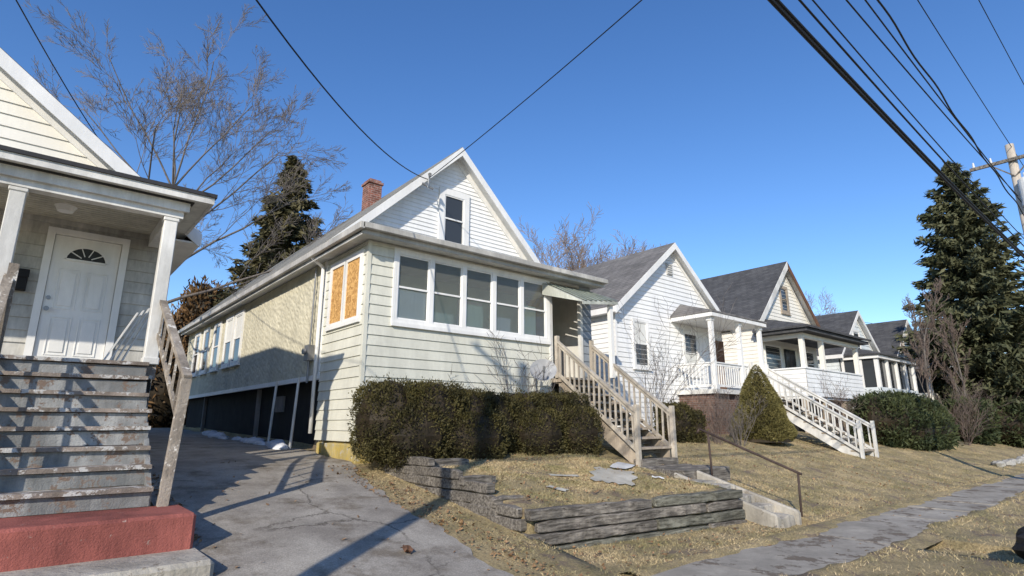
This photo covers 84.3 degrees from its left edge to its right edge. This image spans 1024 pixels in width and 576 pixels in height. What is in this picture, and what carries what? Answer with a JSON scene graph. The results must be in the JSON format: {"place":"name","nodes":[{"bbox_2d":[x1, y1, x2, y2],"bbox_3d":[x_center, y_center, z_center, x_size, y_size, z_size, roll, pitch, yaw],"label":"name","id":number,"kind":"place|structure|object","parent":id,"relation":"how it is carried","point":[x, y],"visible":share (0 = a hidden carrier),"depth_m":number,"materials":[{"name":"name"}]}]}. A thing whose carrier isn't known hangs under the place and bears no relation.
{"place":"outdoors","nodes":[
{"label":"outdoors","id":0,"kind":"place"},
{"bbox_2d":[149,428,513,575],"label":"driveway","id":1,"kind":"structure","parent":0,"point":[284,532],"depth_m":6.90,"materials":[{"name":"concrete"}]},
{"bbox_2d":[202,430,288,449],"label":"snow","id":2,"kind":"structure","parent":1,"relation":"on","point":[277,444],"depth_m":14.00,"materials":[{"name":"white snow"}]},
{"bbox_2d":[267,381,277,441],"bbox_3d":[-5.808,3.029,13.727,0.127,1.524,0.060,11,-17,-39],"label":"steel post","id":3,"kind":"object","parent":1,"relation":"on","point":[272,413],"visible":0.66,"depth_m":13.71,"materials":[{"name":"grey metal"}]},
{"bbox_2d":[288,377,299,448],"bbox_3d":[-4.844,2.779,12.605,0.127,1.563,0.060,11,-17,-39],"label":"steel post","id":4,"kind":"object","parent":1,"relation":"on","point":[294,413],"visible":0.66,"depth_m":12.58,"materials":[{"name":"grey metal"}]},
{"bbox_2d":[400,544,413,553],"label":"dead leaf","id":5,"kind":"object","parent":1,"relation":"on","point":[408,548],"visible":1,"depth_m":6.06,"materials":[{"name":"brown plant"}]},
{"bbox_2d":[0,0,1023,329],"label":"sky","id":6,"kind":"structure","parent":0,"point":[714,129],"materials":[{"name":"blue"}]},
{"bbox_2d":[2,425,1023,575],"bbox_3d":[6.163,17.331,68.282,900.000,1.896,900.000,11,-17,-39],"label":"ground","id":7,"kind":"structure","parent":0,"point":[568,563],"depth_m":9.21,"materials":[{"name":"beige plant"}]},
{"bbox_2d":[0,47,217,575],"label":"house","id":8,"kind":"structure","parent":7,"relation":"on","point":[100,242],"depth_m":7.26,"materials":[{"name":"white wood"}]},
{"bbox_2d":[32,234,121,359],"bbox_3d":[-6.857,0.220,8.959,0.870,2.075,0.120,11,-17,-39],"label":"door","id":9,"kind":"structure","parent":8,"relation":"in","point":[74,318],"depth_m":8.98,"materials":[{"name":"white paint"}]},
{"bbox_2d":[103,312,137,359],"bbox_3d":[-5.689,0.726,8.207,0.131,0.802,0.403,-9,-16,33],"label":"plank","id":10,"kind":"object","parent":8,"relation":"on","point":[121,335],"visible":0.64,"depth_m":8.18,"materials":[{"name":"white paint"}]},
{"bbox_2d":[109,310,143,359],"bbox_3d":[-5.664,0.722,8.297,0.131,0.851,0.403,-9,-16,33],"label":"plank","id":11,"kind":"object","parent":8,"relation":"on","point":[125,337],"visible":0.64,"depth_m":8.26,"materials":[{"name":"white paint"}]},
{"bbox_2d":[116,308,149,359],"bbox_3d":[-5.639,0.718,8.387,0.131,0.900,0.404,-9,-16,33],"label":"plank","id":12,"kind":"object","parent":8,"relation":"on","point":[131,336],"visible":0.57,"depth_m":8.36,"materials":[{"name":"white paint"}]},
{"bbox_2d":[121,315,148,360],"bbox_3d":[-5.614,0.714,8.477,0.131,0.949,0.405,-9,-16,33],"label":"plank","id":13,"kind":"object","parent":8,"relation":"on","point":[135,338],"visible":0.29,"depth_m":8.41,"materials":[{"name":"white paint"}]},
{"bbox_2d":[22,0,352,303],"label":"bare tree","id":14,"kind":"object","parent":7,"relation":"on","point":[186,102],"visible":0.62,"depth_m":19.91,"materials":[{"name":"brown plant"}]},
{"bbox_2d":[147,275,235,427],"bbox_3d":[-16.236,3.170,27.651,5.014,8.354,4.677,11,-17,-39],"label":"tree","id":15,"kind":"object","parent":7,"relation":"on","point":[190,309],"visible":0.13,"depth_m":26.67,"materials":[{"name":"brown plant"}]},
{"bbox_2d":[208,154,326,305],"bbox_3d":[-12.335,-0.184,29.916,8.256,14.872,8.083,11,-17,-39],"label":"spruce tree","id":16,"kind":"object","parent":7,"relation":"on","point":[266,223],"visible":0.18,"depth_m":29.64,"materials":[{"name":"green plant"}]},
{"bbox_2d":[178,147,677,466],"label":"house","id":17,"kind":"structure","parent":7,"relation":"on","point":[416,278],"depth_m":13.80,"materials":[{"name":"white wood"}]},
{"bbox_2d":[191,332,202,377],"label":"window","id":18,"kind":"structure","parent":17,"relation":"in","point":[198,337],"depth_m":22.26,"materials":[{"name":"white paint"}]},
{"bbox_2d":[197,327,211,375],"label":"window","id":19,"kind":"structure","parent":17,"relation":"in","point":[207,332],"depth_m":21.17,"materials":[{"name":"white paint"}]},
{"bbox_2d":[207,321,222,372],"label":"window","id":20,"kind":"structure","parent":17,"relation":"in","point":[215,352],"depth_m":19.97,"materials":[{"name":"white paint"}]},
{"bbox_2d":[219,315,234,369],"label":"window","id":21,"kind":"structure","parent":17,"relation":"in","point":[228,337],"depth_m":18.81,"materials":[{"name":"white paint"}]},
{"bbox_2d":[228,310,245,366],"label":"window","id":22,"kind":"structure","parent":17,"relation":"in","point":[237,340],"depth_m":17.95,"materials":[{"name":"white paint"}]},
{"bbox_2d":[327,261,345,326],"bbox_3d":[-3.810,0.152,12.369,0.070,1.360,0.720,11,-17,-39],"label":"window","id":23,"kind":"structure","parent":17,"relation":"in","point":[335,312],"depth_m":12.37,"materials":[{"name":"white paint"}]},
{"bbox_2d":[342,253,360,321],"bbox_3d":[-3.309,0.012,11.788,0.070,1.360,0.720,11,-17,-39],"label":"window","id":24,"kind":"structure","parent":17,"relation":"in","point":[353,265],"depth_m":11.81,"materials":[{"name":"white paint"}]},
{"bbox_2d":[394,250,432,325],"bbox_3d":[-2.104,0.021,12.018,0.866,1.530,0.105,11,-17,-39],"label":"window","id":25,"kind":"structure","parent":17,"relation":"in","point":[410,306],"depth_m":12.00,"materials":[{"name":"white paint"}]},
{"bbox_2d":[431,258,464,329],"bbox_3d":[-1.492,0.165,12.618,0.866,1.530,0.265,11,-17,-39],"label":"window","id":26,"kind":"structure","parent":17,"relation":"in","point":[442,320],"depth_m":12.61,"materials":[{"name":"white paint"}]},
{"bbox_2d":[437,187,469,245],"bbox_3d":[-1.571,-1.828,15.388,1.040,1.720,0.110,11,-17,-39],"label":"window","id":27,"kind":"structure","parent":17,"relation":"in","point":[453,211],"depth_m":15.43,"materials":[{"name":"white paint"}]},
{"bbox_2d":[464,265,494,333],"bbox_3d":[-0.828,0.295,13.160,0.866,1.530,0.265,11,-17,-39],"label":"window","id":28,"kind":"structure","parent":17,"relation":"in","point":[473,314],"depth_m":13.18,"materials":[{"name":"white paint"}]},
{"bbox_2d":[494,271,521,337],"bbox_3d":[-0.165,0.425,13.701,0.866,1.530,0.265,11,-17,-39],"label":"window","id":29,"kind":"structure","parent":17,"relation":"in","point":[502,324],"depth_m":13.70,"materials":[{"name":"white paint"}]},
{"bbox_2d":[522,277,547,340],"bbox_3d":[0.499,0.555,14.242,0.866,1.530,0.265,11,-17,-39],"label":"window","id":30,"kind":"structure","parent":17,"relation":"in","point":[528,313],"depth_m":14.26,"materials":[{"name":"white paint"}]},
{"bbox_2d":[347,374,524,472],"bbox_3d":[-1.343,2.515,10.664,3.638,1.732,1.701,11,-17,-39],"label":"hedge","id":31,"kind":"object","parent":7,"relation":"on","point":[397,422],"visible":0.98,"depth_m":9.97,"materials":[{"name":"green plant"}]},
{"bbox_2d":[448,318,555,393],"bbox_3d":[-0.835,1.971,12.376,4.070,2.996,2.362,2,-14,-8],"label":"bare shrub","id":32,"kind":"object","parent":7,"relation":"on","point":[523,368],"visible":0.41,"depth_m":12.77,"materials":[{"name":"brown plant"}]},
{"bbox_2d":[530,359,556,391],"bbox_3d":[0.667,2.533,12.832,0.544,1.866,0.784,11,-17,-39],"label":"satellite dish","id":33,"kind":"object","parent":7,"relation":"on","point":[541,364],"visible":0.84,"depth_m":13.02,"materials":[{"name":"metal"}]},
{"bbox_2d":[496,381,604,456],"bbox_3d":[0.654,2.852,12.110,2.658,1.651,1.748,11,-17,-39],"label":"hedge","id":34,"kind":"object","parent":7,"relation":"on","point":[549,422],"visible":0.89,"depth_m":11.79,"materials":[{"name":"green plant"}]},
{"bbox_2d":[518,213,592,270],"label":"bare tree","id":35,"kind":"object","parent":7,"relation":"on","point":[539,249],"visible":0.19,"depth_m":46.58,"materials":[{"name":"brown plant"}]},
{"bbox_2d":[546,485,567,490],"bbox_3d":[0.685,3.036,8.589,0.330,0.069,0.154,-6,-15,25],"label":"plastic sheet","id":36,"kind":"object","parent":7,"relation":"on","point":[558,488],"visible":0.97,"depth_m":8.59,"materials":[{"name":"grey plastic"}]},
{"bbox_2d":[548,473,577,475],"bbox_3d":[0.875,3.146,9.531,0.550,0.042,0.144,2,-14,-8],"label":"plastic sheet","id":37,"kind":"object","parent":7,"relation":"on","point":[563,475],"visible":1,"depth_m":9.54,"materials":[{"name":"grey plastic"}]},
{"bbox_2d":[383,456,747,549],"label":"retaining wall","id":38,"kind":"structure","parent":7,"relation":"on","point":[604,520],"depth_m":8.05,"materials":[{"name":"grey wood"}]},
{"bbox_2d":[535,202,610,269],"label":"bare tree","id":39,"kind":"object","parent":7,"relation":"on","point":[584,252],"visible":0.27,"depth_m":42.27,"materials":[{"name":"brown plant"}]},
{"bbox_2d":[151,436,1017,575],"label":"fallen leaves","id":40,"kind":"object","parent":7,"relation":"on","point":[441,524],"visible":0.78,"depth_m":8.00,"materials":[{"name":"brown plant"}]},
{"bbox_2d":[558,229,653,270],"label":"bare tree","id":41,"kind":"object","parent":7,"relation":"on","point":[572,266],"visible":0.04,"depth_m":43.58,"materials":[{"name":"brown plant"}]},
{"bbox_2d":[589,467,637,485],"bbox_3d":[1.751,3.243,9.794,0.840,0.184,1.430,-3,-14,11],"label":"stone slab","id":42,"kind":"object","parent":7,"relation":"on","point":[621,477],"visible":1,"depth_m":9.69,"materials":[{"name":"grey stone"}]},
{"bbox_2d":[577,235,650,265],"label":"bare tree","id":43,"kind":"object","parent":7,"relation":"on","point":[617,252],"visible":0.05,"depth_m":50.71,"materials":[{"name":"brown plant"}]},
{"bbox_2d":[610,462,635,468],"bbox_3d":[2.173,3.455,10.907,0.369,0.176,0.989,-8,-16,30],"label":"board","id":44,"kind":"object","parent":7,"relation":"on","point":[622,465],"visible":0.88,"depth_m":10.81,"materials":[{"name":"white paint"}]},
{"bbox_2d":[653,398,709,442],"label":"evergreen shrub","id":45,"kind":"object","parent":7,"relation":"on","point":[689,422],"visible":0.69,"depth_m":15.72,"materials":[{"name":"green plant"}]},
{"bbox_2d":[618,282,745,434],"bbox_3d":[5.185,2.240,17.206,3.675,4.392,3.889,-6,-15,25],"label":"bare shrub","id":46,"kind":"object","parent":7,"relation":"on","point":[661,381],"visible":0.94,"depth_m":17.28,"materials":[{"name":"brown plant"}]},
{"bbox_2d":[634,457,730,480],"bbox_3d":[3.451,3.772,11.705,1.650,0.430,1.350,11,-17,-39],"label":"timber landing","id":47,"kind":"object","parent":7,"relation":"on","point":[690,470],"visible":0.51,"depth_m":11.56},
{"bbox_2d":[685,382,738,444],"bbox_3d":[5.775,3.616,16.464,1.680,1.818,2.011,-7,-15,26],"label":"bare shrub","id":48,"kind":"object","parent":7,"relation":"on","point":[713,427],"visible":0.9,"depth_m":16.20,"materials":[{"name":"brown plant"}]},
{"bbox_2d":[573,242,878,458],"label":"house","id":49,"kind":"structure","parent":7,"relation":"on","point":[638,284],"depth_m":19.91,"materials":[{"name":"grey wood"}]},
{"bbox_2d":[631,318,651,370],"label":"window","id":50,"kind":"structure","parent":49,"relation":"in","point":[644,324],"depth_m":19.27,"materials":[{"name":"white paint"}]},
{"bbox_2d":[682,330,702,377],"bbox_3d":[6.708,2.465,21.105,1.060,1.740,0.100,11,-17,-39],"label":"door","id":51,"kind":"structure","parent":49,"relation":"in","point":[687,358],"depth_m":21.13,"materials":[{"name":"white paint"}]},
{"bbox_2d":[715,340,726,388],"bbox_3d":[8.151,3.076,22.150,0.800,2.040,0.140,11,-17,-39],"label":"door","id":52,"kind":"structure","parent":49,"relation":"in","point":[720,345],"depth_m":22.28,"materials":[{"name":"brown wood"}]},
{"bbox_2d":[674,470,801,527],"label":"concrete steps","id":53,"kind":"structure","parent":7,"relation":"on","point":[761,510],"depth_m":9.47,"materials":[{"name":"grey concrete"}]},
{"bbox_2d":[696,428,802,516],"bbox_3d":[4.321,3.367,10.424,0.044,1.520,1.993,11,-17,-39],"label":"handrail","id":54,"kind":"object","parent":53,"relation":"on","point":[761,456],"visible":0.88,"depth_m":10.37,"materials":[{"name":"brown metal"}]},
{"bbox_2d":[712,390,767,445],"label":"bare shrub","id":55,"kind":"object","parent":7,"relation":"on","point":[731,428],"visible":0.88,"depth_m":16.70,"materials":[{"name":"brown plant"}]},
{"bbox_2d":[729,364,797,442],"bbox_3d":[7.969,3.730,18.212,1.995,2.541,2.045,11,-17,-39],"label":"dwarf spruce","id":56,"kind":"object","parent":7,"relation":"on","point":[772,423],"visible":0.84,"depth_m":17.58,"materials":[{"name":"green plant"}]},
{"bbox_2d":[700,261,870,432],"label":"house","id":57,"kind":"structure","parent":7,"relation":"on","point":[795,335],"depth_m":25.75,"materials":[{"name":"white wood"}]},
{"bbox_2d":[763,343,782,368],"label":"window","id":58,"kind":"structure","parent":57,"relation":"in","point":[769,358],"depth_m":25.28,"materials":[{"name":"glass"}]},
{"bbox_2d":[778,285,791,315],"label":"window","id":59,"kind":"structure","parent":57,"relation":"in","point":[784,293],"depth_m":27.01,"materials":[{"name":"beige wood"}]},
{"bbox_2d":[784,349,796,367],"bbox_3d":[12.913,3.948,26.104,1.000,2.190,0.060,11,-17,-39],"label":"door","id":60,"kind":"structure","parent":57,"relation":"in","point":[790,359],"depth_m":26.18,"materials":[{"name":"black glass"}]},
{"bbox_2d":[797,349,815,367],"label":"window","id":61,"kind":"structure","parent":57,"relation":"in","point":[809,357],"depth_m":27.65,"materials":[{"name":"glass"}]},
{"bbox_2d":[812,402,823,423],"bbox_3d":[13.613,5.782,25.046,0.900,1.450,0.080,11,-17,-39],"label":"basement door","id":62,"kind":"structure","parent":57,"relation":"in","point":[821,402],"depth_m":24.93,"materials":[{"name":"white wood"}]},
{"bbox_2d":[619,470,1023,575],"bbox_3d":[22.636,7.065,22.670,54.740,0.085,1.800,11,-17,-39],"label":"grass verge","id":63,"kind":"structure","parent":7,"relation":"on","point":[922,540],"depth_m":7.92,"materials":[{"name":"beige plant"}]},
{"bbox_2d":[804,293,843,314],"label":"bare tree","id":64,"kind":"object","parent":7,"relation":"on","point":[821,303],"visible":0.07,"depth_m":73.83,"materials":[{"name":"brown plant"}]},
{"bbox_2d":[814,291,839,314],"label":"bare tree","id":65,"kind":"object","parent":7,"relation":"on","point":[826,304],"visible":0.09,"depth_m":75.05,"materials":[{"name":"brown plant"}]},
{"bbox_2d":[814,369,864,434],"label":"bare shrub","id":66,"kind":"object","parent":7,"relation":"on","point":[842,406],"visible":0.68,"depth_m":21.85,"materials":[{"name":"brown plant"}]},
{"bbox_2d":[815,310,918,395],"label":"house","id":67,"kind":"structure","parent":7,"relation":"on","point":[884,372],"depth_m":30.24,"materials":[{"name":"white wood"}]},
{"bbox_2d":[852,330,861,355],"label":"window","id":68,"kind":"structure","parent":67,"relation":"in","point":[854,331],"depth_m":32.21,"materials":[{"name":"white paint"}]},
{"bbox_2d":[843,387,964,450],"bbox_3d":[16.552,5.515,23.881,7.718,2.652,3.299,11,-17,-39],"label":"juniper bush","id":69,"kind":"object","parent":7,"relation":"on","point":[907,420],"visible":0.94,"depth_m":21.85,"materials":[{"name":"green plant"}]},
{"bbox_2d":[866,319,949,399],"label":"house","id":70,"kind":"structure","parent":7,"relation":"on","point":[882,333],"depth_m":37.12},
{"bbox_2d":[899,278,949,401],"bbox_3d":[21.037,3.447,28.296,3.778,8.046,2.092,11,-17,-39],"label":"bare tree","id":71,"kind":"object","parent":7,"relation":"on","point":[923,368],"visible":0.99,"depth_m":28.61,"materials":[{"name":"brown plant"}]},
{"bbox_2d":[927,311,970,396],"bbox_3d":[24.483,4.800,30.970,2.549,6.957,1.965,11,-17,-39],"label":"bare tree","id":72,"kind":"object","parent":7,"relation":"on","point":[952,355],"visible":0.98,"depth_m":31.10,"materials":[{"name":"brown plant"}]},
{"bbox_2d":[892,160,1023,409],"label":"spruce tree","id":73,"kind":"object","parent":7,"relation":"on","point":[978,286],"visible":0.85,"depth_m":33.13,"materials":[{"name":"green plant"}]},
{"bbox_2d":[935,384,983,412],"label":"bare shrub","id":74,"kind":"object","parent":7,"relation":"on","point":[958,396],"visible":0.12,"depth_m":28.52,"materials":[{"name":"brown plant"}]},
{"bbox_2d":[937,382,1003,422],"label":"bare shrub","id":75,"kind":"object","parent":7,"relation":"on","point":[968,393],"visible":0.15,"depth_m":29.49,"materials":[{"name":"brown plant"}]},
{"bbox_2d":[938,395,1004,446],"bbox_3d":[23.537,6.801,29.240,5.372,2.677,3.107,11,-17,-39],"label":"dark shrub","id":76,"kind":"object","parent":7,"relation":"on","point":[991,435],"visible":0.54,"depth_m":27.64,"materials":[{"name":"green plant"}]},
{"bbox_2d":[937,380,1015,445],"bbox_3d":[21.513,5.906,26.902,2.674,3.071,3.048,-2,-14,7],"label":"bare shrub","id":77,"kind":"object","parent":7,"relation":"on","point":[965,420],"visible":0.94,"depth_m":26.47,"materials":[{"name":"brown plant"}]},
{"bbox_2d":[969,143,1023,233],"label":"utility pole","id":78,"kind":"object","parent":7,"relation":"on","point":[1012,159],"visible":0.94,"depth_m":16.01,"materials":[{"name":"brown wood"}]},
{"bbox_2d":[767,0,1023,258],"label":"overhead cable","id":79,"kind":"object","parent":78,"relation":"attached to","point":[794,25],"visible":1,"depth_m":7.85,"materials":[{"name":"rubber"}]},
{"bbox_2d":[774,0,1023,255],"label":"overhead cable","id":80,"kind":"object","parent":78,"relation":"attached to","point":[815,41],"visible":0.84,"depth_m":7.98,"materials":[{"name":"rubber"}]},
{"bbox_2d":[798,0,1023,246],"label":"overhead cable","id":81,"kind":"object","parent":78,"relation":"attached to","point":[864,73],"visible":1,"depth_m":8.55,"materials":[{"name":"rubber"}]},
{"bbox_2d":[812,0,1023,238],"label":"overhead cable","id":82,"kind":"object","parent":78,"relation":"attached to","point":[841,33],"visible":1,"depth_m":8.94,"materials":[{"name":"rubber"}]},
{"bbox_2d":[846,0,1017,195],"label":"overhead cable","id":83,"kind":"object","parent":78,"relation":"attached to","point":[875,34],"visible":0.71,"depth_m":9.99,"materials":[{"name":"rubber"}]},
{"bbox_2d":[864,0,1021,201],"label":"overhead cable","id":84,"kind":"object","parent":78,"relation":"attached to","point":[884,25],"visible":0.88,"depth_m":10.39,"materials":[{"name":"rubber"}]},
{"bbox_2d":[877,0,1023,215],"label":"overhead cable","id":85,"kind":"object","parent":78,"relation":"attached to","point":[911,52],"visible":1,"depth_m":10.12,"materials":[{"name":"rubber"}]},
{"bbox_2d":[917,0,1011,146],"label":"overhead cable","id":86,"kind":"object","parent":78,"relation":"attached to","point":[960,67],"visible":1,"depth_m":12.23,"materials":[{"name":"rubber"}]},
{"bbox_2d":[990,460,1005,466],"bbox_3d":[17.450,6.317,20.293,0.468,0.292,0.447,-1,-14,6],"label":"stone","id":87,"kind":"object","parent":7,"relation":"on","point":[998,463],"visible":0.77,"depth_m":20.15,"materials":[{"name":"grey stone"}]},
{"bbox_2d":[988,395,1023,448],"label":"dark shrub","id":88,"kind":"object","parent":7,"relation":"on","point":[1012,424],"visible":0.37,"depth_m":29.27,"materials":[{"name":"green plant"}]},
{"bbox_2d":[1002,459,1015,465],"bbox_3d":[18.350,6.477,20.905,0.625,0.302,0.401,11,-17,-39],"label":"stone","id":89,"kind":"object","parent":7,"relation":"on","point":[1007,462],"visible":0.67,"depth_m":20.75,"materials":[{"name":"grey stone"}]},
{"bbox_2d":[1008,458,1020,463],"bbox_3d":[19.179,6.654,21.631,0.520,0.282,0.390,11,-17,-39],"label":"stone","id":90,"kind":"object","parent":7,"relation":"on","point":[1016,461],"visible":0.5,"depth_m":21.48,"materials":[{"name":"grey stone"}]},
{"bbox_2d":[1012,526,1023,559],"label":"trash bag","id":91,"kind":"object","parent":7,"relation":"on","point":[1018,548],"visible":1,"depth_m":6.74,"materials":[{"name":"black plastic"}]},
{"bbox_2d":[693,479,716,483],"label":"path","id":92,"kind":"structure","parent":0,"point":[707,481],"depth_m":10.50,"materials":[{"name":"concrete"}]},
{"bbox_2d":[640,474,1023,575],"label":"pavement","id":93,"kind":"structure","parent":0,"point":[804,555],"depth_m":7.83,"materials":[{"name":"concrete"}]},
{"bbox_3d":[-3.415,-3.305,0.800,0.325,10.400,1.900,11,-17,-39],"label":"utility pole","id":94,"kind":"object","parent":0,"visible":0},
{"bbox_2d":[15,0,97,136],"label":"overhead cable","id":95,"kind":"object","parent":94,"relation":"attached to","point":[52,64],"visible":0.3,"depth_m":8.31,"materials":[{"name":"rubber"}]},
{"bbox_2d":[256,0,427,179],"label":"overhead cable","id":96,"kind":"object","parent":94,"relation":"attached to","point":[276,27],"visible":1,"depth_m":8.15,"materials":[{"name":"rubber"}]},
{"bbox_2d":[978,0,1023,84],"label":"overhead cable","id":97,"kind":"object","parent":94,"relation":"attached to","point":[1000,40],"visible":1,"depth_m":12.04,"materials":[{"name":"rubber"}]},
{"bbox_3d":[9.737,-4.385,-3.701,0.325,10.400,1.900,11,-17,-39],"label":"utility pole","id":98,"kind":"object","parent":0,"visible":0},
{"bbox_2d":[429,0,641,177],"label":"overhead cable","id":99,"kind":"object","parent":98,"relation":"attached to","point":[545,82],"visible":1,"depth_m":10.35,"materials":[{"name":"rubber"}]}
]}

